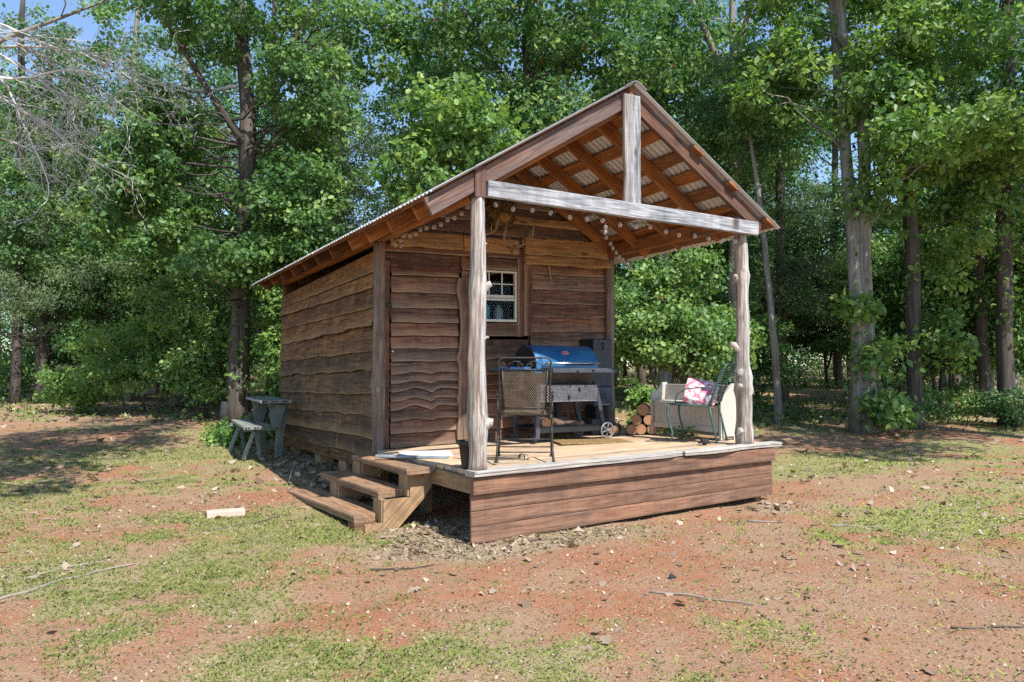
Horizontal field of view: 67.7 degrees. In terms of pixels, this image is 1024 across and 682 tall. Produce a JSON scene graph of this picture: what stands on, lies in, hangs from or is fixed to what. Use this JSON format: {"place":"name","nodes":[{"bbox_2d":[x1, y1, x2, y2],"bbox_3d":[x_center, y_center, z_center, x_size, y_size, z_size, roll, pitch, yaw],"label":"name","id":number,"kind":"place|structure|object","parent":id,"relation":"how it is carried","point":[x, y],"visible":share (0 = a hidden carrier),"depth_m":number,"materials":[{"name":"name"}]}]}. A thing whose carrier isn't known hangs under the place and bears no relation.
{"place":"outdoors","nodes":[
{"label":"outdoors","id":0,"kind":"place"},
{"bbox_2d":[0,365,1023,681],"bbox_3d":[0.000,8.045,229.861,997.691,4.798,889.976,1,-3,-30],"label":"ground","id":1,"kind":"structure","parent":0,"point":[450,505],"depth_m":5.08,"materials":[{"name":"red soil"}]},
{"bbox_2d":[0,41,60,270],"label":"woodland tree","id":2,"kind":"object","parent":1,"relation":"on","point":[11,151],"visible":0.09,"depth_m":23.84,"materials":[{"name":"green plant"}]},
{"bbox_2d":[0,43,70,382],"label":"woodland tree","id":3,"kind":"object","parent":1,"relation":"on","point":[3,72],"visible":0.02,"depth_m":29.29,"materials":[{"name":"green plant"}]},
{"bbox_2d":[0,347,97,398],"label":"bush","id":4,"kind":"object","parent":1,"relation":"on","point":[27,368],"visible":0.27,"depth_m":19.72,"materials":[{"name":"green plant"}]},
{"bbox_2d":[0,68,120,380],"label":"woodland tree","id":5,"kind":"object","parent":1,"relation":"on","point":[109,124],"visible":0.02,"depth_m":27.31,"materials":[{"name":"green plant"}]},
{"bbox_2d":[0,0,127,403],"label":"woodland tree","id":6,"kind":"object","parent":1,"relation":"on","point":[14,177],"visible":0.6,"depth_m":18.45,"materials":[{"name":"green plant"}]},
{"bbox_2d":[7,243,122,372],"bbox_3d":[-11.844,-0.584,20.517,2.950,4.519,3.627,2,-3,-39],"label":"understory shrub","id":7,"kind":"object","parent":1,"relation":"on","point":[53,356],"visible":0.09,"depth_m":19.93,"materials":[{"name":"green plant"}]},
{"bbox_2d":[0,563,134,599],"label":"fallen branch","id":8,"kind":"object","parent":1,"relation":"on","point":[13,594],"visible":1,"depth_m":4.93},
{"bbox_2d":[0,49,144,402],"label":"cedar tree","id":9,"kind":"object","parent":1,"relation":"on","point":[42,301],"visible":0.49,"depth_m":18.37,"materials":[{"name":"plant"}]},
{"bbox_2d":[0,60,148,377],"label":"woodland tree","id":10,"kind":"object","parent":1,"relation":"on","point":[28,275],"visible":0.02,"depth_m":21.49,"materials":[{"name":"green plant"}]},
{"bbox_2d":[22,212,172,402],"bbox_3d":[-9.944,-0.829,19.056,2.950,4.995,3.627,0,-2,9],"label":"understory shrub","id":11,"kind":"object","parent":1,"relation":"on","point":[76,247],"visible":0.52,"depth_m":18.25,"materials":[{"name":"green plant"}]},
{"bbox_2d":[0,0,218,230],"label":"bare tree","id":12,"kind":"object","parent":1,"relation":"on","point":[11,36],"visible":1,"depth_m":9.33,"materials":[{"name":"grey plant"}]},
{"bbox_2d":[30,285,230,411],"bbox_3d":[-8.037,0.181,16.522,4.090,2.973,3.101,1,-3,-30],"label":"bush","id":13,"kind":"object","parent":1,"relation":"on","point":[110,372],"visible":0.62,"depth_m":15.92,"materials":[{"name":"green plant"}]},
{"bbox_2d":[27,0,234,400],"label":"woodland tree","id":14,"kind":"object","parent":1,"relation":"on","point":[99,10],"visible":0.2,"depth_m":19.53,"materials":[{"name":"green plant"}]},
{"bbox_2d":[120,248,188,395],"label":"understory shrub","id":15,"kind":"object","parent":1,"relation":"on","point":[157,388],"visible":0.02,"depth_m":21.54,"materials":[{"name":"green plant"}]},
{"bbox_2d":[69,17,263,406],"bbox_3d":[-8.127,-3.390,18.226,4.208,10.127,3.775,-2,-3,37],"label":"pale tree","id":16,"kind":"object","parent":1,"relation":"on","point":[152,72],"visible":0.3,"depth_m":17.92,"materials":[{"name":"green plant"}]},
{"bbox_2d":[121,18,259,383],"bbox_3d":[-10.446,-4.763,25.544,4.722,13.050,3.977,0,-2,11],"label":"woodland tree","id":17,"kind":"object","parent":1,"relation":"on","point":[175,76],"visible":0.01,"depth_m":25.02,"materials":[{"name":"green plant"}]},
{"bbox_2d":[123,263,267,417],"bbox_3d":[-6.104,0.012,15.289,2.927,3.293,2.105,-1,-2,14],"label":"bush","id":18,"kind":"object","parent":1,"relation":"on","point":[199,367],"visible":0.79,"depth_m":14.97,"materials":[{"name":"green plant"}]},
{"bbox_2d":[158,11,256,390],"bbox_3d":[-9.610,-4.324,23.578,4.077,12.062,3.712,1,-2,-15],"label":"woodland tree","id":19,"kind":"object","parent":1,"relation":"on","point":[225,172],"visible":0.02,"depth_m":23.64,"materials":[{"name":"green plant"}]},
{"bbox_2d":[144,176,272,400],"bbox_3d":[-6.739,-1.073,17.862,3.627,5.470,2.950,1,-3,-33],"label":"understory shrub","id":20,"kind":"object","parent":1,"relation":"on","point":[220,225],"visible":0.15,"depth_m":17.47,"materials":[{"name":"green plant"}]},
{"bbox_2d":[56,0,386,422],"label":"oak tree","id":21,"kind":"object","parent":1,"relation":"on","point":[306,198],"visible":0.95,"depth_m":13.65,"materials":[{"name":"green plant"}]},
{"bbox_2d":[219,401,228,423],"bbox_3d":[-5.290,1.373,14.056,0.226,0.528,0.236,1,-3,-30],"label":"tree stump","id":22,"kind":"object","parent":1,"relation":"on","point":[223,410],"visible":0.52,"depth_m":13.98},
{"bbox_2d":[206,507,244,518],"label":"split firewood log","id":23,"kind":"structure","parent":1,"relation":"on","point":[229,512],"depth_m":6.83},
{"bbox_2d":[199,415,275,446],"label":"bush","id":24,"kind":"object","parent":1,"relation":"on","point":[221,433],"visible":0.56,"depth_m":11.78,"materials":[{"name":"green plant"}]},
{"bbox_2d":[228,396,291,459],"bbox_3d":[-3.582,1.217,10.831,0.764,0.802,1.740,1,-3,-30],"label":"picnic table","id":25,"kind":"object","parent":1,"relation":"on","point":[274,409],"visible":0.99,"depth_m":10.45,"materials":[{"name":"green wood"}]},
{"bbox_2d":[189,0,356,395],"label":"woodland tree","id":26,"kind":"object","parent":1,"relation":"on","point":[261,63],"visible":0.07,"depth_m":18.68,"materials":[{"name":"green plant"}]},
{"bbox_2d":[247,213,317,407],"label":"bush","id":27,"kind":"object","parent":1,"relation":"on","point":[273,295],"visible":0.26,"depth_m":13.36,"materials":[{"name":"green plant"}]},
{"bbox_2d":[229,89,368,234],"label":"woodland tree","id":28,"kind":"object","parent":1,"relation":"on","point":[357,114],"visible":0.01,"depth_m":28.75,"materials":[{"name":"green plant"}]},
{"bbox_2d":[270,0,390,243],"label":"cedar tree","id":29,"kind":"object","parent":1,"relation":"on","point":[352,193],"visible":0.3,"depth_m":17.27,"materials":[{"name":"plant"}]},
{"bbox_2d":[259,0,408,242],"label":"woodland tree","id":30,"kind":"object","parent":1,"relation":"on","point":[346,116],"visible":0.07,"depth_m":21.83,"materials":[{"name":"plant"}]},
{"bbox_2d":[287,453,434,531],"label":"wooden steps","id":31,"kind":"structure","parent":1,"relation":"on","point":[349,490],"depth_m":6.74,"materials":[{"name":"wood"}]},
{"bbox_2d":[355,36,432,217],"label":"woodland tree","id":32,"kind":"object","parent":1,"relation":"on","point":[384,196],"visible":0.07,"depth_m":25.24,"materials":[{"name":"green plant"}]},
{"bbox_2d":[352,2,497,207],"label":"woodland tree","id":33,"kind":"object","parent":1,"relation":"on","point":[376,106],"visible":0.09,"depth_m":20.70,"materials":[{"name":"green plant"}]},
{"bbox_2d":[351,71,530,210],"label":"young oak","id":34,"kind":"object","parent":1,"relation":"on","point":[450,131],"visible":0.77,"depth_m":12.25,"materials":[{"name":"green plant"}]},
{"bbox_2d":[377,0,507,187],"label":"woodland tree","id":35,"kind":"object","parent":1,"relation":"on","point":[431,170],"visible":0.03,"depth_m":19.36,"materials":[{"name":"plant"}]},
{"bbox_2d":[0,461,1021,680],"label":"dry oak leaves","id":36,"kind":"object","parent":1,"relation":"on","point":[606,639],"visible":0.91,"depth_m":4.78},
{"bbox_2d":[0,147,1022,379],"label":"woods","id":37,"kind":"object","parent":1,"relation":"on","point":[812,364],"depth_m":40.11,"materials":[{"name":"green plant"}]},
{"bbox_2d":[0,379,1023,681],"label":"grass","id":38,"kind":"structure","parent":1,"relation":"on","point":[344,535],"depth_m":5.34,"materials":[{"name":"plant"}]},
{"bbox_2d":[0,387,1023,681],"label":"leaf litter","id":39,"kind":"object","parent":1,"relation":"on","point":[302,467],"visible":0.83,"depth_m":5.70,"materials":[{"name":"plant"}]},
{"bbox_2d":[0,373,1023,427],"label":"undergrowth","id":40,"kind":"object","parent":1,"relation":"on","point":[628,380],"visible":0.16,"depth_m":18.79,"materials":[{"name":"plant"}]},
{"bbox_2d":[315,0,712,168],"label":"oak tree","id":41,"kind":"object","parent":1,"relation":"on","point":[564,59],"visible":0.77,"depth_m":14.85,"materials":[{"name":"green plant"}]},
{"bbox_2d":[251,81,781,544],"bbox_3d":[-0.601,-0.223,9.578,3.912,4.013,6.634,1,-3,-30],"label":"cabin","id":42,"kind":"object","parent":1,"relation":"on","point":[388,346],"visible":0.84,"depth_m":8.15,"materials":[{"name":"wood"}]},
{"bbox_2d":[375,454,448,458],"bbox_3d":[-0.928,1.073,7.074,0.700,0.022,0.060,0,-2,13],"label":"grey strip","id":43,"kind":"object","parent":42,"relation":"on","point":[412,456],"visible":1,"depth_m":7.05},
{"bbox_2d":[387,264,458,448],"bbox_3d":[-0.968,0.162,8.317,0.843,1.990,0.095,1,-3,-30],"label":"door","id":44,"kind":"structure","parent":42,"relation":"in","point":[422,305],"depth_m":8.31,"materials":[{"name":"wood"}]},
{"bbox_2d":[398,450,452,455],"bbox_3d":[-0.840,1.088,7.379,0.500,0.018,0.360,0,-2,-10],"label":"white board","id":45,"kind":"object","parent":42,"relation":"on","point":[438,453],"visible":0.81,"depth_m":7.30,"materials":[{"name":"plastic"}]},
{"bbox_2d":[457,439,468,468],"bbox_3d":[-0.346,0.929,6.272,0.212,0.226,0.210,1,-3,-30],"label":"flower pot","id":46,"kind":"object","parent":42,"relation":"on","point":[463,444],"visible":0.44,"depth_m":6.20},
{"bbox_2d":[458,258,531,349],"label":"window","id":47,"kind":"structure","parent":42,"relation":"in","point":[515,301],"depth_m":8.93,"materials":[{"name":"white wood"}]},
{"bbox_2d":[494,305,502,322],"bbox_3d":[-0.161,-0.325,9.048,0.116,0.210,0.116,1,-3,-30],"label":"bottle","id":48,"kind":"object","parent":42,"relation":"on","point":[498,312],"visible":0.86,"depth_m":9.00,"materials":[{"name":"glass"}]},
{"bbox_2d":[485,198,516,228],"bbox_3d":[-0.107,-1.498,8.791,0.426,0.399,0.135,1,-3,-30],"label":"wood burl","id":49,"kind":"object","parent":42,"relation":"attached to","point":[503,213],"visible":0.88,"depth_m":8.75,"materials":[{"name":"wood"}]},
{"bbox_2d":[503,223,534,254],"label":"deer antlers","id":50,"kind":"object","parent":42,"relation":"attached to","point":[513,249],"visible":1,"depth_m":8.82},
{"bbox_2d":[494,357,555,462],"bbox_3d":[0.114,0.594,6.716,0.528,0.899,0.572,0,-2,1],"label":"patio chair","id":51,"kind":"object","parent":42,"relation":"on","point":[527,412],"visible":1,"depth_m":6.49,"materials":[{"name":"metal"}]},
{"bbox_2d":[494,339,616,441],"bbox_3d":[0.597,0.532,8.710,1.582,1.151,0.860,1,-3,-30],"label":"pellet grill","id":52,"kind":"object","parent":42,"relation":"on","point":[585,369],"visible":0.88,"depth_m":8.60,"materials":[{"name":"blue metal"}]},
{"bbox_2d":[532,416,550,426],"bbox_3d":[0.328,0.898,8.440,0.120,0.123,0.322,1,-2,-18],"label":"firewood log","id":53,"kind":"object","parent":52,"relation":"on","point":[545,422],"visible":0.63,"depth_m":8.29,"materials":[{"name":"brown wood"}]},
{"bbox_2d":[553,416,570,425],"bbox_3d":[0.532,0.913,8.606,0.111,0.112,0.342,-2,-3,37],"label":"firewood log","id":54,"kind":"object","parent":52,"relation":"on","point":[558,421],"visible":0.51,"depth_m":8.55,"materials":[{"name":"brown wood"}]},
{"bbox_2d":[393,198,739,269],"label":"string lights","id":55,"kind":"object","parent":42,"relation":"hanging from","point":[602,218],"visible":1,"depth_m":7.11,"materials":[{"name":"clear glass"}]},
{"bbox_2d":[553,438,633,444],"bbox_3d":[0.859,1.087,8.257,0.800,0.014,0.460,0,-2,-11],"label":"door mat","id":56,"kind":"object","parent":42,"relation":"on","point":[586,441],"depth_m":8.17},
{"bbox_2d":[636,422,648,433],"bbox_3d":[1.576,1.049,9.216,0.127,0.127,0.422,-1,-2,14],"label":"firewood log","id":57,"kind":"object","parent":42,"relation":"on","point":[642,427],"visible":0.78,"depth_m":9.01,"materials":[{"name":"brown wood"}]},
{"bbox_2d":[631,413,644,424],"bbox_3d":[1.530,0.938,9.221,0.126,0.126,0.422,-1,-2,16],"label":"firewood log","id":58,"kind":"object","parent":57,"relation":"on","point":[637,419],"visible":0.79,"depth_m":9.02,"materials":[{"name":"brown wood"}]},
{"bbox_2d":[647,425,657,434],"bbox_3d":[1.701,1.049,9.186,0.118,0.121,0.422,-1,-2,14],"label":"firewood log","id":59,"kind":"object","parent":42,"relation":"on","point":[649,429],"visible":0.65,"depth_m":8.99,"materials":[{"name":"brown wood"}]},
{"bbox_2d":[643,413,653,424],"bbox_3d":[1.657,0.936,9.190,0.126,0.123,0.422,-1,-2,13],"label":"firewood log","id":60,"kind":"object","parent":59,"relation":"on","point":[647,419],"visible":0.77,"depth_m":8.99,"materials":[{"name":"brown wood"}]},
{"bbox_2d":[637,403,650,415],"bbox_3d":[1.598,0.822,9.226,0.148,0.140,0.442,-1,-2,13],"label":"firewood log","id":61,"kind":"object","parent":60,"relation":"on","point":[643,409],"visible":0.98,"depth_m":9.01,"materials":[{"name":"brown wood"}]},
{"bbox_2d":[650,382,735,440],"bbox_3d":[2.018,0.770,8.576,0.234,0.600,1.118,1,-3,-30],"label":"storage bench","id":62,"kind":"object","parent":42,"relation":"on","point":[663,394],"visible":0.81,"depth_m":8.44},
{"bbox_2d":[666,362,734,443],"bbox_3d":[1.989,0.634,7.969,0.660,0.832,0.417,-1,-3,31],"label":"garden chair","id":63,"kind":"object","parent":42,"relation":"on","point":[682,403],"visible":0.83,"depth_m":7.88,"materials":[{"name":"green metal"}]},
{"bbox_2d":[683,378,717,407],"bbox_3d":[1.974,0.541,7.985,0.350,0.350,0.159,10,-44,15],"label":"cushion","id":64,"kind":"object","parent":63,"relation":"on","point":[699,396],"visible":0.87,"depth_m":7.91,"materials":[{"name":"fabric"}]},
{"bbox_2d":[77,174,996,386],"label":"tree stems","id":65,"kind":"object","parent":1,"relation":"on","point":[682,379],"visible":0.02,"depth_m":30.64,"materials":[{"name":"plant"}]},
{"bbox_2d":[487,0,588,157],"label":"woodland tree","id":66,"kind":"object","parent":1,"relation":"on","point":[507,49],"visible":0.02,"depth_m":25.48,"materials":[{"name":"plant"}]},
{"bbox_2d":[504,18,590,110],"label":"woodland tree","id":67,"kind":"object","parent":1,"relation":"on","point":[544,105],"depth_m":23.15,"materials":[{"name":"green plant"}]},
{"bbox_2d":[535,26,621,270],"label":"woodland tree","id":68,"kind":"object","parent":1,"relation":"on","point":[568,103],"visible":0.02,"depth_m":20.41,"materials":[{"name":"green plant"}]},
{"bbox_2d":[581,0,687,385],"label":"woodland tree","id":69,"kind":"object","parent":1,"relation":"on","point":[641,372],"visible":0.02,"depth_m":27.97,"materials":[{"name":"green plant"}]},
{"bbox_2d":[615,262,654,384],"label":"woodland tree","id":70,"kind":"object","parent":1,"relation":"on","point":[652,367],"depth_m":29.26,"materials":[{"name":"green plant"}]},
{"bbox_2d":[622,382,662,432],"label":"bush","id":71,"kind":"object","parent":1,"relation":"on","point":[638,395],"visible":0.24,"depth_m":10.34,"materials":[{"name":"green plant"}]},
{"bbox_2d":[590,34,736,386],"bbox_3d":[3.415,-2.505,16.906,3.529,8.306,3.498,1,-3,-30],"label":"pale tree","id":72,"kind":"object","parent":1,"relation":"on","point":[666,377],"visible":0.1,"depth_m":16.53,"materials":[{"name":"green plant"}]},
{"bbox_2d":[614,244,767,433],"bbox_3d":[2.487,0.050,11.777,2.621,3.427,2.559,1,-3,-30],"label":"bush","id":73,"kind":"object","parent":1,"relation":"on","point":[656,329],"visible":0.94,"depth_m":11.47,"materials":[{"name":"green plant"}]},
{"bbox_2d":[630,9,759,383],"bbox_3d":[5.266,-4.353,23.326,4.143,12.114,3.772,-2,-3,44],"label":"woodland tree","id":74,"kind":"object","parent":1,"relation":"on","point":[688,374],"visible":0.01,"depth_m":23.01,"materials":[{"name":"green plant"}]},
{"bbox_2d":[650,591,753,603],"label":"fallen branch","id":75,"kind":"object","parent":1,"relation":"on","point":[657,592],"visible":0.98,"depth_m":4.61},
{"bbox_2d":[647,236,768,379],"bbox_3d":[5.053,-1.056,20.050,3.244,5.494,3.990,-1,-2,22],"label":"understory shrub","id":76,"kind":"object","parent":1,"relation":"on","point":[752,266],"visible":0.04,"depth_m":19.51,"materials":[{"name":"green plant"}]},
{"bbox_2d":[610,0,852,384],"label":"forked tree","id":77,"kind":"object","parent":1,"relation":"on","point":[697,15],"visible":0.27,"depth_m":16.31,"materials":[{"name":"green plant"}]},
{"bbox_2d":[636,0,837,279],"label":"woodland tree","id":78,"kind":"object","parent":1,"relation":"on","point":[731,4],"visible":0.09,"depth_m":19.49,"materials":[{"name":"green plant"}]},
{"bbox_2d":[670,0,816,214],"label":"woodland tree","id":79,"kind":"object","parent":1,"relation":"on","point":[809,158],"visible":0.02,"depth_m":27.96,"materials":[{"name":"green plant"}]},
{"bbox_2d":[682,47,809,423],"bbox_3d":[4.517,-1.898,14.637,2.656,7.134,2.320,1,-3,-30],"label":"sapling","id":80,"kind":"object","parent":1,"relation":"on","point":[746,132],"visible":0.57,"depth_m":14.43,"materials":[{"name":"green plant"}]},
{"bbox_2d":[700,275,806,407],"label":"bush","id":81,"kind":"object","parent":1,"relation":"on","point":[765,367],"visible":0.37,"depth_m":17.23,"materials":[{"name":"green plant"}]},
{"bbox_2d":[747,210,815,342],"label":"understory shrub","id":82,"kind":"object","parent":1,"relation":"on","point":[787,247],"visible":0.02,"depth_m":26.59,"materials":[{"name":"green plant"}]},
{"bbox_2d":[723,87,847,403],"bbox_3d":[6.753,-2.904,18.811,3.199,9.123,3.406,-1,-2,27],"label":"cedar tree","id":83,"kind":"object","parent":1,"relation":"on","point":[780,212],"visible":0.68,"depth_m":18.74,"materials":[{"name":"plant"}]},
{"bbox_2d":[749,226,828,354],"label":"understory shrub","id":84,"kind":"object","parent":1,"relation":"on","point":[793,341],"visible":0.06,"depth_m":26.26,"materials":[{"name":"green plant"}]},
{"bbox_2d":[748,136,831,305],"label":"woodland tree","id":85,"kind":"object","parent":1,"relation":"on","point":[813,154],"visible":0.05,"depth_m":32.71,"materials":[{"name":"green plant"}]},
{"bbox_2d":[769,242,850,388],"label":"understory shrub","id":86,"kind":"object","parent":1,"relation":"on","point":[824,344],"visible":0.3,"depth_m":25.66,"materials":[{"name":"green plant"}]},
{"bbox_2d":[784,0,900,388],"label":"woodland tree","id":87,"kind":"object","parent":1,"relation":"on","point":[836,198],"visible":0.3,"depth_m":25.44,"materials":[{"name":"green plant"}]},
{"bbox_2d":[707,0,1023,432],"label":"twin trunk tree","id":88,"kind":"object","parent":1,"relation":"on","point":[872,408],"visible":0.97,"depth_m":12.79,"materials":[{"name":"green plant"}]},
{"bbox_2d":[844,145,897,381],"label":"woodland tree","id":89,"kind":"object","parent":1,"relation":"on","point":[889,231],"visible":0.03,"depth_m":31.92,"materials":[{"name":"green plant"}]},
{"bbox_2d":[817,220,959,393],"bbox_3d":[9.443,-0.724,18.627,3.627,4.757,2.950,0,-2,-10],"label":"understory shrub","id":90,"kind":"object","parent":1,"relation":"on","point":[890,301],"visible":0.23,"depth_m":18.41,"materials":[{"name":"green plant"}]},
{"bbox_2d":[872,234,940,389],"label":"understory shrub","id":91,"kind":"object","parent":1,"relation":"on","point":[883,244],"visible":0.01,"depth_m":21.03,"materials":[{"name":"green plant"}]},
{"bbox_2d":[797,0,1023,430],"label":"ivy tree","id":92,"kind":"object","parent":1,"relation":"on","point":[912,226],"visible":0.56,"depth_m":13.29,"materials":[{"name":"green plant"}]},
{"bbox_2d":[877,79,980,386],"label":"woodland tree","id":93,"kind":"object","parent":1,"relation":"on","point":[944,377],"depth_m":27.13,"materials":[{"name":"green plant"}]},
{"bbox_2d":[843,0,1023,417],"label":"dark trunk tree","id":94,"kind":"object","parent":1,"relation":"on","point":[984,372],"visible":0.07,"depth_m":15.45,"materials":[{"name":"green plant"}]},
{"bbox_2d":[877,6,998,393],"bbox_3d":[13.642,-4.404,23.385,4.158,12.251,4.937,0,-2,-8],"label":"woodland tree","id":95,"kind":"object","parent":1,"relation":"on","point":[955,376],"visible":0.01,"depth_m":23.18,"materials":[{"name":"green plant"}]},
{"bbox_2d":[885,297,996,407],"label":"bush","id":96,"kind":"object","parent":1,"relation":"on","point":[932,373],"visible":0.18,"depth_m":17.44,"materials":[{"name":"green plant"}]},
{"bbox_2d":[880,0,1023,425],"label":"dark trunk tree","id":97,"kind":"object","parent":1,"relation":"on","point":[1005,280],"visible":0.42,"depth_m":13.91,"materials":[{"name":"green plant"}]},
{"bbox_2d":[880,224,1023,401],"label":"understory shrub","id":98,"kind":"object","parent":1,"relation":"on","point":[926,244],"visible":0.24,"depth_m":16.58,"materials":[{"name":"green plant"}]},
{"bbox_2d":[923,385,994,423],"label":"bush","id":99,"kind":"object","parent":1,"relation":"on","point":[962,405],"visible":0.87,"depth_m":14.00,"materials":[{"name":"green plant"}]},
{"bbox_2d":[914,0,1023,396],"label":"woodland tree","id":100,"kind":"object","parent":1,"relation":"on","point":[967,92],"visible":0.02,"depth_m":19.91,"materials":[{"name":"green plant"}]},
{"bbox_2d":[922,174,1023,272],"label":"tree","id":101,"kind":"object","parent":1,"relation":"on","point":[987,222],"visible":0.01,"depth_m":18.86,"materials":[{"name":"green plant"}]},
{"bbox_2d":[949,205,1023,374],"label":"understory shrub","id":102,"kind":"object","parent":1,"relation":"on","point":[1019,351],"visible":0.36,"depth_m":15.36,"materials":[{"name":"green plant"}]},
{"bbox_2d":[951,625,1023,628],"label":"fallen branch","id":103,"kind":"object","parent":1,"relation":"on","point":[985,627],"visible":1,"depth_m":4.09,"materials":[{"name":"brown wood"}]},
{"bbox_2d":[966,385,1023,429],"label":"bush","id":104,"kind":"object","parent":1,"relation":"on","point":[1007,410],"visible":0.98,"depth_m":13.48,"materials":[{"name":"green plant"}]},
{"bbox_2d":[973,2,1023,193],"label":"shade tree","id":105,"kind":"object","parent":1,"relation":"on","point":[1011,30],"visible":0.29,"depth_m":12.29,"materials":[{"name":"plant"}]},
{"bbox_2d":[0,0,1023,364],"label":"sky","id":106,"kind":"structure","parent":0,"point":[90,28],"materials":[{"name":"blue"}]},
{"bbox_2d":[659,424,697,439],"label":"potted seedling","id":107,"kind":"object","parent":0,"point":[667,430],"visible":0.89,"depth_m":8.35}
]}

